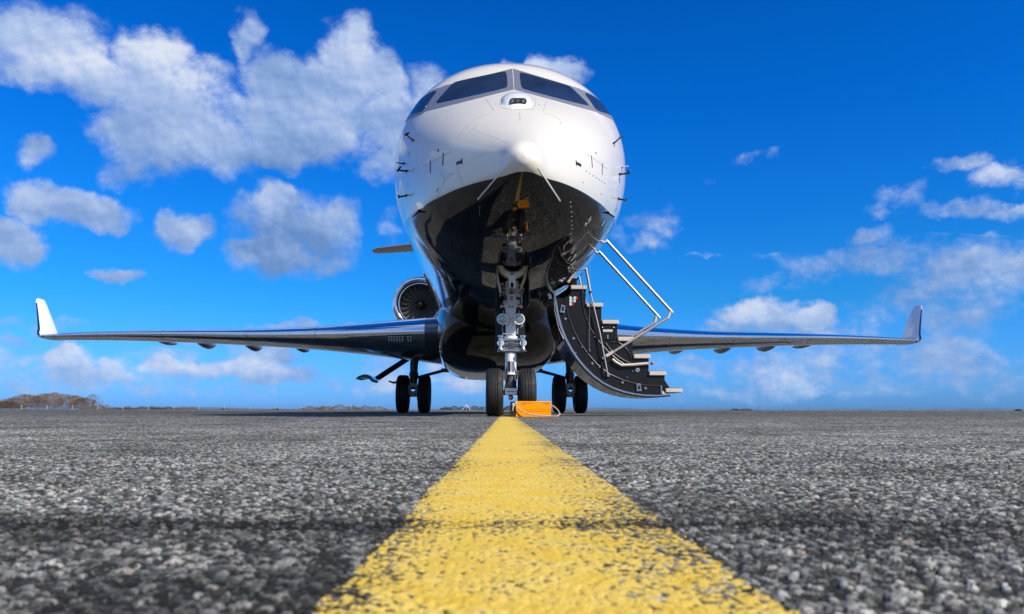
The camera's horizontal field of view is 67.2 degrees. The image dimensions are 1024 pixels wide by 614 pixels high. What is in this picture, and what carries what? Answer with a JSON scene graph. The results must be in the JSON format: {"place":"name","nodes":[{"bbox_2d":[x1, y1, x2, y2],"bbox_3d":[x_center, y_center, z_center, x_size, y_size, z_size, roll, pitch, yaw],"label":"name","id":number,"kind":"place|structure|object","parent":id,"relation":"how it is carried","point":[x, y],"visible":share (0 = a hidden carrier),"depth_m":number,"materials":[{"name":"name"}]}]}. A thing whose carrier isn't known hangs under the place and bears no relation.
{"place":"outdoors","nodes":[
{"label":"outdoors","id":0,"kind":"place"},
{"bbox_2d":[142,409,810,410],"bbox_3d":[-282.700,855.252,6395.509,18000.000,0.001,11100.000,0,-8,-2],"label":"field","id":1,"kind":"structure","parent":0,"point":[780,410],"depth_m":1394.18,"materials":[{"name":"grey"}]},
{"bbox_2d":[0,415,1023,613],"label":"tarmac","id":2,"kind":"structure","parent":0,"point":[103,514],"depth_m":0.62,"materials":[{"name":"grey asphalt"}]},
{"bbox_2d":[510,401,559,416],"bbox_3d":[0.247,1.086,8.197,0.526,0.165,0.201,0,-8,-2],"label":"wheel chock","id":3,"kind":"object","parent":2,"relation":"on","point":[530,408],"visible":1,"depth_m":8.17,"materials":[{"name":"orange"}]},
{"bbox_2d":[313,416,800,613],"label":"yellow line","id":4,"kind":"object","parent":2,"relation":"on","point":[512,515],"visible":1,"depth_m":0.39,"materials":[{"name":"paint"}]},
{"bbox_2d":[0,409,1023,533],"bbox_3d":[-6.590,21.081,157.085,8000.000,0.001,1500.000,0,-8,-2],"label":"ground","id":5,"kind":"structure","parent":0,"point":[706,413],"depth_m":18.24,"materials":[{"name":"grey asphalt"}]},
{"bbox_2d":[0,400,18,408],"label":"bare tree","id":6,"kind":"object","parent":5,"relation":"on","point":[2,401],"visible":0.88,"depth_m":414.86,"materials":[{"name":"brown plant"}]},
{"bbox_2d":[0,397,30,408],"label":"bare tree","id":7,"kind":"object","parent":5,"relation":"on","point":[10,400],"visible":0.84,"depth_m":415.93,"materials":[{"name":"brown plant"}]},
{"bbox_2d":[5,394,42,408],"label":"bare tree","id":8,"kind":"object","parent":5,"relation":"on","point":[24,395],"visible":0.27,"depth_m":424.77,"materials":[{"name":"brown plant"}]},
{"bbox_2d":[19,395,52,408],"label":"bare tree","id":9,"kind":"object","parent":5,"relation":"on","point":[38,399],"visible":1,"depth_m":401.54,"materials":[{"name":"brown plant"}]},
{"bbox_2d":[25,393,63,408],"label":"bare tree","id":10,"kind":"object","parent":5,"relation":"on","point":[49,394],"visible":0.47,"depth_m":414.22,"materials":[{"name":"brown plant"}]},
{"bbox_2d":[45,392,67,408],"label":"bare tree","id":11,"kind":"object","parent":5,"relation":"on","point":[58,398],"visible":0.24,"depth_m":430.00,"materials":[{"name":"brown plant"}]},
{"bbox_2d":[43,394,78,407],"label":"bare tree","id":12,"kind":"object","parent":5,"relation":"on","point":[65,396],"visible":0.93,"depth_m":406.69,"materials":[{"name":"brown plant"}]},
{"bbox_2d":[60,395,86,407],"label":"bare tree","id":13,"kind":"object","parent":5,"relation":"on","point":[75,396],"visible":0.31,"depth_m":441.10,"materials":[{"name":"brown plant"}]},
{"bbox_2d":[67,397,99,408],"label":"bare tree","id":14,"kind":"object","parent":5,"relation":"on","point":[80,399],"visible":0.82,"depth_m":406.70,"materials":[{"name":"brown plant"}]},
{"bbox_2d":[79,406,102,409],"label":"bush","id":15,"kind":"object","parent":5,"relation":"on","point":[92,407],"visible":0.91,"depth_m":390.29,"materials":[{"name":"plant"}]},
{"bbox_2d":[84,394,101,409],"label":"bare tree","id":16,"kind":"object","parent":5,"relation":"on","point":[92,395],"visible":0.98,"depth_m":396.29,"materials":[{"name":"brown plant"}]},
{"bbox_2d":[98,404,112,409],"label":"bush","id":17,"kind":"object","parent":5,"relation":"on","point":[103,406],"visible":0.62,"depth_m":400.92,"materials":[{"name":"plant"}]},
{"bbox_2d":[176,406,201,409],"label":"bush","id":18,"kind":"object","parent":5,"relation":"on","point":[179,408],"visible":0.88,"depth_m":445.54,"materials":[{"name":"grey plant"}]},
{"bbox_2d":[296,406,333,409],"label":"bush","id":19,"kind":"object","parent":5,"relation":"on","point":[312,407],"visible":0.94,"depth_m":448.73,"materials":[{"name":"grey plant"}]},
{"bbox_2d":[316,404,362,409],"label":"bush","id":20,"kind":"object","parent":5,"relation":"on","point":[355,406],"visible":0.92,"depth_m":449.35,"materials":[{"name":"grey plant"}]},
{"bbox_2d":[347,405,388,409],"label":"bush","id":21,"kind":"object","parent":5,"relation":"on","point":[374,407],"visible":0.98,"depth_m":450.66,"materials":[{"name":"grey plant"}]},
{"bbox_2d":[443,406,469,409],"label":"bush","id":22,"kind":"object","parent":5,"relation":"on","point":[458,408],"visible":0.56,"depth_m":453.15,"materials":[{"name":"grey plant"}]},
{"bbox_2d":[463,406,485,409],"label":"bush","id":23,"kind":"object","parent":5,"relation":"on","point":[482,408],"visible":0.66,"depth_m":453.32,"materials":[{"name":"grey plant"}]},
{"bbox_2d":[36,63,921,416],"bbox_3d":[-0.008,-0.672,24.902,23.852,8.087,28.643,6,-10,-40],"label":"business jet","id":24,"kind":"object","parent":5,"relation":"on","point":[510,183],"visible":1,"depth_m":8.60,"materials":[{"name":"paint"}]},
{"bbox_2d":[495,271,496,308],"bbox_3d":[-0.184,-0.168,8.608,0.006,0.360,0.620,0,-8,-2],"label":"bay door","id":25,"kind":"structure","parent":24,"relation":"in","point":[496,271],"depth_m":8.47,"materials":[{"name":"black paint"}]},
{"bbox_2d":[495,275,525,351],"bbox_3d":[-0.019,0.077,8.886,0.352,0.891,0.040,0,-8,-2],"label":"gear door","id":26,"kind":"structure","parent":24,"relation":"in","point":[499,300],"depth_m":8.87,"materials":[{"name":"black metal"}]},
{"bbox_2d":[525,272,528,311],"bbox_3d":[0.172,-0.166,8.624,0.006,0.360,0.620,0,-8,-2],"label":"bay door","id":27,"kind":"structure","parent":24,"relation":"in","point":[527,280],"depth_m":8.56,"materials":[{"name":"black paint"}]},
{"bbox_2d":[543,239,682,398],"bbox_3d":[1.371,0.100,10.858,1.801,2.353,0.930,0,-8,-2],"label":"airstair door","id":28,"kind":"structure","parent":24,"relation":"in","point":[591,346],"depth_m":10.39,"materials":[{"name":"black paint"}]},
{"bbox_2d":[0,0,1023,409],"label":"sky","id":29,"kind":"structure","parent":0,"point":[836,167],"materials":[{"name":"blue"}]},
{"bbox_2d":[21,405,1023,410],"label":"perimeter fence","id":30,"kind":"object","parent":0,"point":[690,408],"visible":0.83,"depth_m":318.34,"materials":[{"name":"grey"}]},
{"bbox_2d":[23,407,1023,410],"bbox_3d":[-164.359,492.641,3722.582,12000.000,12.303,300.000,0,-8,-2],"label":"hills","id":31,"kind":"structure","parent":0,"point":[963,409],"depth_m":3612.55,"materials":[{"name":"grey"}]}
]}

